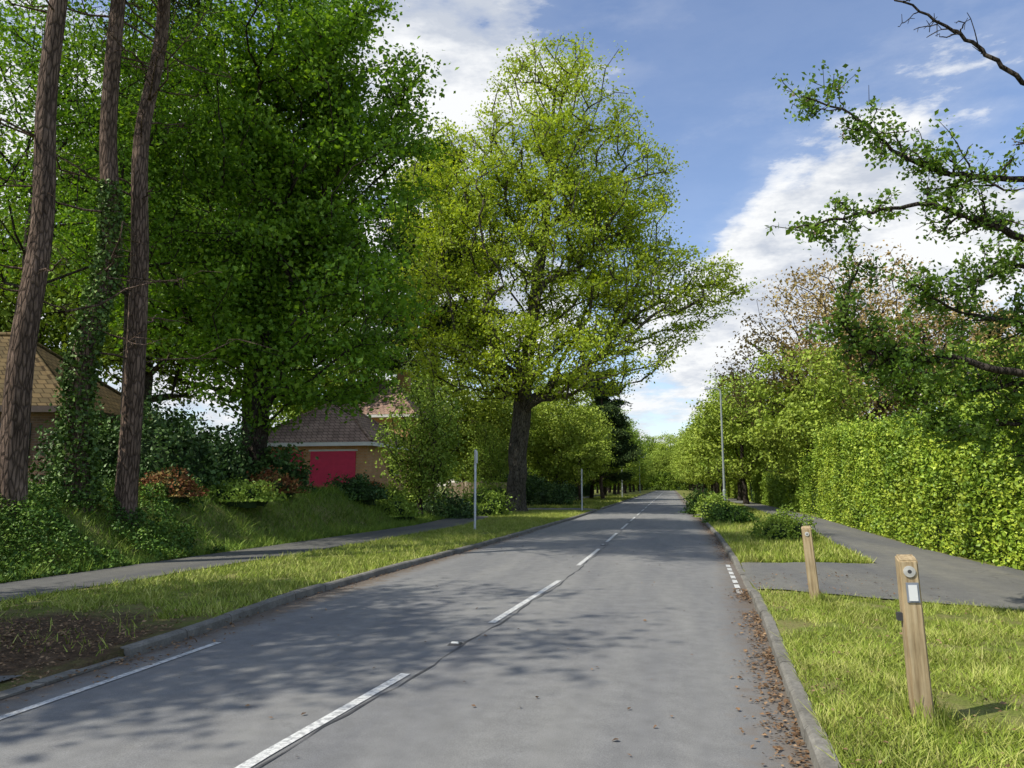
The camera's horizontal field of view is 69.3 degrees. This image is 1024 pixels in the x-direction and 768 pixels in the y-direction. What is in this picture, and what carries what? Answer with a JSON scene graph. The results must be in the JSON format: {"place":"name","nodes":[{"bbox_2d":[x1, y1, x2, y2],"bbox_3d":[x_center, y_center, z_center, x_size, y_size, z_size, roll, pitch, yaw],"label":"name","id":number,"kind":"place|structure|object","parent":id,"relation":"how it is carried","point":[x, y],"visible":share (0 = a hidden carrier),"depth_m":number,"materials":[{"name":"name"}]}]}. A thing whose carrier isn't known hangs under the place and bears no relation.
{"place":"outdoors","nodes":[
{"label":"outdoors","id":0,"kind":"place"},
{"bbox_2d":[0,491,813,767],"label":"road","id":1,"kind":"structure","parent":0,"point":[291,665],"depth_m":6.14,"materials":[{"name":"grey asphalt"}]},
{"bbox_2d":[0,657,125,698],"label":"kerb","id":2,"kind":"structure","parent":1,"relation":"on","point":[35,684],"depth_m":6.09,"materials":[{"name":"concrete"}]},
{"bbox_2d":[0,495,741,767],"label":"road markings","id":3,"kind":"object","parent":1,"relation":"on","point":[262,755],"visible":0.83,"depth_m":5.56,"materials":[{"name":"paint"}]},
{"bbox_2d":[120,490,655,657],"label":"kerb","id":4,"kind":"structure","parent":1,"relation":"on","point":[167,638],"depth_m":10.09,"materials":[{"name":"concrete"}]},
{"bbox_2d":[256,510,643,767],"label":"road seam","id":5,"kind":"object","parent":1,"relation":"on","point":[346,714],"visible":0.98,"depth_m":5.92,"materials":[{"name":"grey asphalt"}]},
{"bbox_2d":[0,520,1022,767],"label":"leaf litter","id":6,"kind":"object","parent":1,"relation":"on","point":[768,656],"visible":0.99,"depth_m":6.92,"materials":[{"name":"brown plant"}]},
{"bbox_2d":[0,486,1023,767],"bbox_3d":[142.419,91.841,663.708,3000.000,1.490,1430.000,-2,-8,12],"label":"ground","id":7,"kind":"structure","parent":0,"point":[964,706],"depth_m":8.12,"materials":[{"name":"green plant"}]},
{"bbox_2d":[0,117,122,382],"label":"broadleaf tree","id":8,"kind":"object","parent":7,"relation":"on","point":[7,306],"visible":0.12,"depth_m":35.35,"materials":[{"name":"green plant"}]},
{"bbox_2d":[28,396,119,486],"bbox_3d":[-11.558,2.027,20.925,4.178,3.435,3.161,0,-8,0],"label":"laurel bush","id":9,"kind":"object","parent":7,"relation":"on","point":[107,459],"visible":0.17,"depth_m":20.35,"materials":[{"name":"green plant"}]},
{"bbox_2d":[0,332,151,485],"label":"bungalow","id":10,"kind":"object","parent":7,"relation":"on","point":[47,362],"visible":0.13,"depth_m":23.78,"materials":[{"name":"brown brick"}]},
{"bbox_2d":[0,0,204,296],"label":"hornbeam tree","id":11,"kind":"object","parent":7,"relation":"on","point":[65,222],"visible":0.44,"depth_m":19.49,"materials":[{"name":"green plant"}]},
{"bbox_2d":[0,0,222,514],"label":"pine tree","id":12,"kind":"object","parent":7,"relation":"on","point":[16,414],"visible":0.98,"depth_m":14.28,"materials":[{"name":"brown plant"}]},
{"bbox_2d":[0,475,226,583],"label":"ground cover plants","id":13,"kind":"object","parent":7,"relation":"on","point":[154,526],"visible":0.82,"depth_m":13.95,"materials":[{"name":"green plant"}]},
{"bbox_2d":[0,78,235,410],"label":"broadleaf tree","id":14,"kind":"object","parent":7,"relation":"on","point":[111,348],"visible":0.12,"depth_m":33.48,"materials":[{"name":"green plant"}]},
{"bbox_2d":[0,0,275,456],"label":"hornbeam tree","id":15,"kind":"object","parent":7,"relation":"on","point":[178,256],"visible":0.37,"depth_m":21.00,"materials":[{"name":"green plant"}]},
{"bbox_2d":[0,0,276,512],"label":"pine tree","id":16,"kind":"object","parent":7,"relation":"on","point":[78,466],"visible":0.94,"depth_m":15.60,"materials":[{"name":"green plant"}]},
{"bbox_2d":[99,367,236,492],"bbox_3d":[-9.361,1.603,20.209,3.373,4.163,3.259,7,-11,-42],"label":"laurel bush","id":17,"kind":"object","parent":7,"relation":"on","point":[162,446],"visible":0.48,"depth_m":19.69,"materials":[{"name":"green plant"}]},
{"bbox_2d":[23,0,319,525],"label":"pine tree","id":18,"kind":"object","parent":7,"relation":"on","point":[127,470],"visible":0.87,"depth_m":16.49,"materials":[{"name":"brown plant"}]},
{"bbox_2d":[138,464,209,503],"bbox_3d":[-8.402,2.426,18.035,2.092,1.011,1.651,0,-8,0],"label":"garden shrub","id":19,"kind":"object","parent":7,"relation":"on","point":[178,492],"visible":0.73,"depth_m":17.81,"materials":[{"name":"orange plant"}]},
{"bbox_2d":[113,398,265,482],"bbox_3d":[-10.258,2.348,23.898,5.376,3.770,5.102,0,-8,0],"label":"rhododendron bush","id":20,"kind":"object","parent":7,"relation":"on","point":[233,451],"visible":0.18,"depth_m":23.51,"materials":[{"name":"green plant"}]},
{"bbox_2d":[0,481,448,582],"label":"grass","id":21,"kind":"structure","parent":7,"relation":"on","point":[305,534],"depth_m":18.92,"materials":[{"name":"green plant"}]},
{"bbox_2d":[202,474,290,507],"bbox_3d":[-7.772,2.914,20.287,3.326,0.925,2.217,0,-8,0],"label":"garden shrub","id":22,"kind":"object","parent":7,"relation":"on","point":[243,494],"visible":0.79,"depth_m":19.86,"materials":[{"name":"green plant"}]},
{"bbox_2d":[47,0,458,468],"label":"lime tree","id":23,"kind":"object","parent":7,"relation":"on","point":[252,298],"visible":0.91,"depth_m":24.16,"materials":[{"name":"green plant"}]},
{"bbox_2d":[117,84,395,457],"bbox_3d":[-13.440,-5.492,38.693,13.327,22.658,13.270,-2,-8,14],"label":"broadleaf tree","id":24,"kind":"object","parent":7,"relation":"on","point":[179,380],"visible":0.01,"depth_m":37.51,"materials":[{"name":"green plant"}]},
{"bbox_2d":[234,440,318,491],"bbox_3d":[-8.239,3.002,25.079,3.786,2.139,3.684,-6,-10,39],"label":"rhododendron bush","id":25,"kind":"object","parent":7,"relation":"on","point":[283,457],"visible":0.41,"depth_m":24.57,"materials":[{"name":"green plant"}]},
{"bbox_2d":[246,465,310,498],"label":"garden shrub","id":26,"kind":"object","parent":7,"relation":"on","point":[284,484],"visible":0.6,"depth_m":22.59,"materials":[{"name":"green plant"}]},
{"bbox_2d":[0,509,592,655],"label":"grass","id":27,"kind":"structure","parent":7,"relation":"on","point":[287,571],"depth_m":12.23,"materials":[{"name":"green plant"}]},
{"bbox_2d":[0,495,599,600],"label":"footpath","id":28,"kind":"structure","parent":7,"relation":"on","point":[65,581],"depth_m":14.55,"materials":[{"name":"grey asphalt"}]},
{"bbox_2d":[269,295,397,426],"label":"roadside tree","id":29,"kind":"object","parent":7,"relation":"on","point":[283,413],"visible":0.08,"depth_m":54.56,"materials":[{"name":"green plant"}]},
{"bbox_2d":[271,446,406,490],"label":"walls","id":30,"kind":"structure","parent":7,"relation":"on","point":[366,454],"depth_m":38.41,"materials":[{"name":"orange brick"}]},
{"bbox_2d":[309,451,355,487],"bbox_3d":[-9.207,4.500,38.006,2.500,2.100,0.060,-2,-8,12],"label":"garage door","id":31,"kind":"structure","parent":30,"relation":"attached to","point":[323,457],"depth_m":38.03,"materials":[{"name":"red metal"}]},
{"bbox_2d":[309,449,357,450],"bbox_3d":[-9.206,3.416,38.160,2.700,0.090,0.080,-2,-8,12],"label":"door frame","id":32,"kind":"object","parent":30,"relation":"attached to","point":[336,450],"visible":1,"depth_m":38.07,"materials":[{"name":"white wood"}]},
{"bbox_2d":[267,442,412,451],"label":"fascia","id":33,"kind":"structure","parent":30,"relation":"attached to","point":[376,444],"depth_m":37.89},
{"bbox_2d":[268,405,412,446],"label":"roof","id":34,"kind":"structure","parent":30,"relation":"on","point":[332,428],"depth_m":39.28,"materials":[{"name":"brown tile"}]},
{"bbox_2d":[269,404,415,447],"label":"ridge tiles","id":35,"kind":"object","parent":34,"relation":"on","point":[360,426],"visible":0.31,"depth_m":40.69,"materials":[{"name":"brown tile"}]},
{"bbox_2d":[323,470,390,504],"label":"rhododendron bush","id":36,"kind":"object","parent":7,"relation":"on","point":[358,488],"visible":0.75,"depth_m":27.53,"materials":[{"name":"green plant"}]},
{"bbox_2d":[374,492,425,520],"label":"garden shrub","id":37,"kind":"object","parent":7,"relation":"on","point":[403,508],"visible":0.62,"depth_m":29.11,"materials":[{"name":"green plant"}]},
{"bbox_2d":[379,481,427,506],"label":"garden shrub","id":38,"kind":"object","parent":7,"relation":"on","point":[392,492],"visible":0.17,"depth_m":35.21,"materials":[{"name":"green plant"}]},
{"bbox_2d":[371,417,436,491],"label":"walls","id":39,"kind":"structure","parent":7,"relation":"on","point":[378,419],"depth_m":52.88,"materials":[{"name":"orange brick"}]},
{"bbox_2d":[300,383,426,414],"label":"roof","id":40,"kind":"structure","parent":39,"relation":"on","point":[381,405],"depth_m":53.99,"materials":[{"name":"brown tile"}]},
{"bbox_2d":[398,372,410,392],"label":"chimney","id":41,"kind":"object","parent":40,"relation":"on","point":[400,377],"visible":0.36,"depth_m":58.02,"materials":[{"name":"orange brick"}]},
{"bbox_2d":[372,323,459,404],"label":"roadside tree","id":42,"kind":"object","parent":7,"relation":"on","point":[414,381],"visible":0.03,"depth_m":68.24,"materials":[{"name":"green plant"}]},
{"bbox_2d":[365,373,473,516],"bbox_3d":[-4.092,2.711,33.000,4.883,6.765,4.743,0,-8,0],"label":"maple tree","id":43,"kind":"object","parent":7,"relation":"on","point":[431,473],"visible":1,"depth_m":32.32,"materials":[{"name":"green plant"}]},
{"bbox_2d":[341,136,517,498],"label":"broadleaf tree","id":44,"kind":"object","parent":7,"relation":"on","point":[408,360],"visible":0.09,"depth_m":49.71,"materials":[{"name":"green plant"}]},
{"bbox_2d":[411,484,482,518],"bbox_3d":[-3.272,5.733,35.019,3.811,1.967,3.271,0,-8,0],"label":"garden shrub","id":45,"kind":"object","parent":7,"relation":"on","point":[451,508],"visible":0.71,"depth_m":34.49,"materials":[{"name":"green plant"}]},
{"bbox_2d":[450,468,469,493],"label":"roadside tree","id":46,"kind":"object","parent":7,"relation":"on","point":[462,478],"visible":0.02,"depth_m":106.76,"materials":[{"name":"green plant"}]},
{"bbox_2d":[474,449,477,528],"bbox_3d":[-1.273,3.707,25.734,0.098,2.860,0.300,-1,-8,8],"label":"sign pole","id":47,"kind":"object","parent":7,"relation":"on","point":[475,456],"visible":0.87,"depth_m":25.74,"materials":[{"name":"grey metal"}]},
{"bbox_2d":[446,481,506,503],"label":"wooden fence","id":48,"kind":"object","parent":7,"relation":"on","point":[461,487],"visible":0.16,"depth_m":48.04,"materials":[{"name":"brown wood"}]},
{"bbox_2d":[455,421,508,486],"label":"maple tree","id":49,"kind":"object","parent":7,"relation":"on","point":[488,466],"visible":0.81,"depth_m":49.40,"materials":[{"name":"green plant"}]},
{"bbox_2d":[421,357,547,474],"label":"roadside tree","id":50,"kind":"object","parent":7,"relation":"on","point":[481,411],"visible":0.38,"depth_m":58.25,"materials":[{"name":"green plant"}]},
{"bbox_2d":[466,474,506,504],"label":"garden shrub","id":51,"kind":"object","parent":7,"relation":"on","point":[495,488],"visible":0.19,"depth_m":46.17,"materials":[{"name":"green plant"}]},
{"bbox_2d":[459,477,520,515],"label":"garden shrub","id":52,"kind":"object","parent":7,"relation":"on","point":[489,506],"visible":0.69,"depth_m":37.54,"materials":[{"name":"green plant"}]},
{"bbox_2d":[462,385,548,476],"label":"roadside tree","id":53,"kind":"object","parent":7,"relation":"on","point":[472,443],"visible":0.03,"depth_m":67.55,"materials":[{"name":"green plant"}]},
{"bbox_2d":[504,466,543,505],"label":"garden shrub","id":54,"kind":"object","parent":7,"relation":"on","point":[530,488],"visible":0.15,"depth_m":55.76,"materials":[{"name":"green plant"}]},
{"bbox_2d":[499,471,590,496],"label":"hedge","id":55,"kind":"object","parent":7,"relation":"on","point":[586,489],"visible":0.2,"depth_m":93.47,"materials":[{"name":"green plant"}]},
{"bbox_2d":[509,374,580,484],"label":"roadside tree","id":56,"kind":"object","parent":7,"relation":"on","point":[536,472],"visible":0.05,"depth_m":76.39,"materials":[{"name":"green plant"}]},
{"bbox_2d":[528,478,583,505],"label":"garden shrub","id":57,"kind":"object","parent":7,"relation":"on","point":[550,495],"visible":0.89,"depth_m":54.74,"materials":[{"name":"green plant"}]},
{"bbox_2d":[527,508,597,510],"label":"driveway","id":58,"kind":"structure","parent":7,"relation":"on","point":[584,509],"depth_m":48.45,"materials":[{"name":"grey asphalt"}]},
{"bbox_2d":[364,27,761,511],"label":"oak tree","id":59,"kind":"object","parent":7,"relation":"on","point":[593,205],"visible":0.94,"depth_m":43.76,"materials":[{"name":"green plant"}]},
{"bbox_2d":[527,382,614,487],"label":"roadside tree","id":60,"kind":"object","parent":7,"relation":"on","point":[563,436],"visible":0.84,"depth_m":60.70,"materials":[{"name":"green plant"}]},
{"bbox_2d":[545,405,618,500],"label":"roadside tree","id":61,"kind":"object","parent":7,"relation":"on","point":[605,432],"visible":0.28,"depth_m":73.09,"materials":[{"name":"green plant"}]},
{"bbox_2d":[527,494,639,508],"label":"grass","id":62,"kind":"structure","parent":7,"relation":"on","point":[609,499],"depth_m":62.22,"materials":[{"name":"green plant"}]},
{"bbox_2d":[563,420,631,498],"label":"roadside tree","id":63,"kind":"object","parent":7,"relation":"on","point":[593,482],"visible":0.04,"depth_m":84.79,"materials":[{"name":"green plant"}]},
{"bbox_2d":[572,368,648,498],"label":"pine tree","id":64,"kind":"object","parent":7,"relation":"on","point":[625,452],"visible":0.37,"depth_m":81.07,"materials":[{"name":"green plant"}]},
{"bbox_2d":[613,409,642,494],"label":"roadside tree","id":65,"kind":"object","parent":7,"relation":"on","point":[627,469],"visible":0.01,"depth_m":119.88,"materials":[{"name":"green plant"}]},
{"bbox_2d":[617,439,643,493],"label":"roadside tree","id":66,"kind":"object","parent":7,"relation":"on","point":[636,464],"visible":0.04,"depth_m":131.51,"materials":[{"name":"green plant"}]},
{"bbox_2d":[623,423,648,492],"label":"roadside tree","id":67,"kind":"object","parent":7,"relation":"on","point":[642,467],"visible":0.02,"depth_m":153.91,"materials":[{"name":"green plant"}]},
{"bbox_2d":[624,421,648,492],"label":"roadside tree","id":68,"kind":"object","parent":7,"relation":"on","point":[638,455],"visible":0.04,"depth_m":143.26,"materials":[{"name":"green plant"}]},
{"bbox_2d":[628,449,654,491],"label":"roadside tree","id":69,"kind":"object","parent":7,"relation":"on","point":[647,468],"visible":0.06,"depth_m":166.57,"materials":[{"name":"green plant"}]},
{"bbox_2d":[639,444,655,489],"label":"roadside tree","id":70,"kind":"object","parent":7,"relation":"on","point":[650,477],"visible":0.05,"depth_m":213.12,"materials":[{"name":"green plant"}]},
{"bbox_2d":[640,434,659,453],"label":"roadside tree","id":71,"kind":"object","parent":7,"relation":"on","point":[651,441],"visible":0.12,"depth_m":266.87,"materials":[{"name":"green plant"}]},
{"bbox_2d":[594,470,706,490],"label":"boundary hedge","id":72,"kind":"object","parent":7,"relation":"on","point":[661,481],"visible":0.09,"depth_m":237.98,"materials":[{"name":"green plant"}]},
{"bbox_2d":[643,434,675,472],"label":"roadside tree","id":73,"kind":"object","parent":7,"relation":"on","point":[661,438],"visible":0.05,"depth_m":266.77,"materials":[{"name":"green plant"}]},
{"bbox_2d":[651,449,672,472],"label":"roadside tree","id":74,"kind":"object","parent":7,"relation":"on","point":[661,466],"visible":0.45,"depth_m":252.99,"materials":[{"name":"green plant"}]},
{"bbox_2d":[648,430,678,464],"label":"roadside tree","id":75,"kind":"object","parent":7,"relation":"on","point":[663,446],"visible":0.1,"depth_m":259.10,"materials":[{"name":"green plant"}]},
{"bbox_2d":[667,433,700,492],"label":"roadside tree","id":76,"kind":"object","parent":7,"relation":"on","point":[679,466],"visible":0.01,"depth_m":152.32,"materials":[{"name":"green plant"}]},
{"bbox_2d":[671,428,702,491],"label":"roadside tree","id":77,"kind":"object","parent":7,"relation":"on","point":[677,463],"visible":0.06,"depth_m":144.00,"materials":[{"name":"green plant"}]},
{"bbox_2d":[674,423,705,492],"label":"roadside tree","id":78,"kind":"object","parent":7,"relation":"on","point":[682,447],"visible":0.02,"depth_m":133.66,"materials":[{"name":"green plant"}]},
{"bbox_2d":[678,483,712,514],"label":"verge bush","id":79,"kind":"object","parent":7,"relation":"on","point":[692,502],"visible":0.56,"depth_m":41.27,"materials":[{"name":"green plant"}]},
{"bbox_2d":[673,411,719,493],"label":"roadside tree","id":80,"kind":"object","parent":7,"relation":"on","point":[689,466],"visible":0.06,"depth_m":94.35,"materials":[{"name":"green plant"}]},
{"bbox_2d":[701,387,725,500],"bbox_3d":[10.755,3.590,39.473,1.089,6.900,0.260,-2,-8,12],"label":"street lamp","id":81,"kind":"object","parent":7,"relation":"on","point":[722,444],"visible":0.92,"depth_m":39.43,"materials":[{"name":"metal"}]},
{"bbox_2d":[691,490,737,516],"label":"verge bush","id":82,"kind":"object","parent":7,"relation":"on","point":[706,505],"visible":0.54,"depth_m":35.82,"materials":[{"name":"green plant"}]},
{"bbox_2d":[676,411,756,495],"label":"roadside tree","id":83,"kind":"object","parent":7,"relation":"on","point":[687,458],"visible":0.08,"depth_m":85.02,"materials":[{"name":"green plant"}]},
{"bbox_2d":[692,367,764,500],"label":"roadside tree","id":84,"kind":"object","parent":7,"relation":"on","point":[739,488],"visible":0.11,"depth_m":74.42,"materials":[{"name":"green plant"}]},
{"bbox_2d":[699,500,761,522],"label":"verge bush","id":85,"kind":"object","parent":7,"relation":"on","point":[735,513],"visible":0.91,"depth_m":30.16,"materials":[{"name":"green plant"}]},
{"bbox_2d":[706,476,754,500],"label":"hedge","id":86,"kind":"object","parent":7,"relation":"on","point":[731,490],"visible":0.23,"depth_m":88.67,"materials":[{"name":"green plant"}]},
{"bbox_2d":[679,368,801,503],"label":"garden tree","id":87,"kind":"object","parent":7,"relation":"on","point":[733,431],"visible":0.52,"depth_m":60.63,"materials":[{"name":"green plant"}]},
{"bbox_2d":[675,490,841,767],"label":"kerb","id":88,"kind":"structure","parent":7,"relation":"on","point":[796,696],"depth_m":5.69,"materials":[{"name":"concrete"}]},
{"bbox_2d":[688,501,875,563],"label":"grass","id":89,"kind":"structure","parent":7,"relation":"on","point":[761,554],"depth_m":17.29,"materials":[{"name":"green plant"}]},
{"bbox_2d":[746,504,821,541],"bbox_3d":[7.665,3.976,20.985,2.016,1.317,1.884,0,-8,0],"label":"verge bush","id":90,"kind":"object","parent":7,"relation":"on","point":[779,526],"visible":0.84,"depth_m":20.62,"materials":[{"name":"green plant"}]},
{"bbox_2d":[750,463,819,513],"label":"hedge","id":91,"kind":"object","parent":7,"relation":"on","point":[773,492],"visible":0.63,"depth_m":48.87,"materials":[{"name":"green plant"}]},
{"bbox_2d":[726,339,884,489],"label":"garden tree","id":92,"kind":"object","parent":7,"relation":"on","point":[801,417],"visible":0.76,"depth_m":40.90,"materials":[{"name":"green plant"}]},
{"bbox_2d":[799,526,830,603],"bbox_3d":[3.911,2.422,9.625,0.378,1.141,0.379,1,-8,-8],"label":"wooden marker post","id":93,"kind":"object","parent":7,"relation":"on","point":[811,571],"visible":0.67,"depth_m":9.60,"materials":[{"name":"brown wood"}]},
{"bbox_2d":[768,403,865,467],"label":"roadside tree","id":94,"kind":"object","parent":7,"relation":"on","point":[793,453],"visible":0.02,"depth_m":66.86,"materials":[{"name":"green plant"}]},
{"bbox_2d":[726,499,992,565],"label":"footpath","id":95,"kind":"structure","parent":7,"relation":"on","point":[881,550],"depth_m":18.62,"materials":[{"name":"grey asphalt"}]},
{"bbox_2d":[712,238,1009,437],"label":"copper beech tree","id":96,"kind":"object","parent":7,"relation":"on","point":[820,300],"visible":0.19,"depth_m":46.21,"materials":[{"name":"brown plant"}]},
{"bbox_2d":[756,584,1023,767],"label":"grass","id":97,"kind":"structure","parent":7,"relation":"on","point":[887,680],"depth_m":5.83,"materials":[{"name":"green plant"}]},
{"bbox_2d":[764,0,1023,476],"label":"hawthorn tree","id":98,"kind":"object","parent":7,"relation":"on","point":[895,360],"visible":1,"depth_m":8.38,"materials":[{"name":"green plant"}]},
{"bbox_2d":[797,364,1023,570],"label":"beech hedge","id":99,"kind":"object","parent":7,"relation":"on","point":[882,477],"visible":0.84,"depth_m":17.92,"materials":[{"name":"green plant"}]},
{"bbox_2d":[886,554,962,731],"bbox_3d":[2.606,1.725,4.804,0.425,1.206,0.399,-4,-8,14],"label":"wooden marker post","id":100,"kind":"object","parent":7,"relation":"on","point":[910,617],"visible":0.83,"depth_m":4.77,"materials":[{"name":"brown wood"}]},
{"bbox_2d":[859,290,1023,421],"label":"copper beech tree","id":101,"kind":"object","parent":7,"relation":"on","point":[975,325],"visible":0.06,"depth_m":46.39,"materials":[{"name":"brown plant"}]},
{"bbox_2d":[928,334,1023,410],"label":"garden tree","id":102,"kind":"object","parent":7,"relation":"on","point":[963,373],"visible":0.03,"depth_m":28.03,"materials":[{"name":"green plant"}]},
{"bbox_2d":[958,306,1023,361],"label":"pine tree","id":103,"kind":"object","parent":7,"relation":"on","point":[996,325],"visible":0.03,"depth_m":49.84,"materials":[{"name":"green plant"}]},
{"bbox_2d":[0,0,1023,485],"label":"sky","id":104,"kind":"structure","parent":0,"point":[703,71],"materials":[{"name":"blue"}]},
{"bbox_2d":[741,562,1023,609],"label":"driveway","id":105,"kind":"structure","parent":0,"point":[994,585],"depth_m":11.80,"materials":[{"name":"grey asphalt"}]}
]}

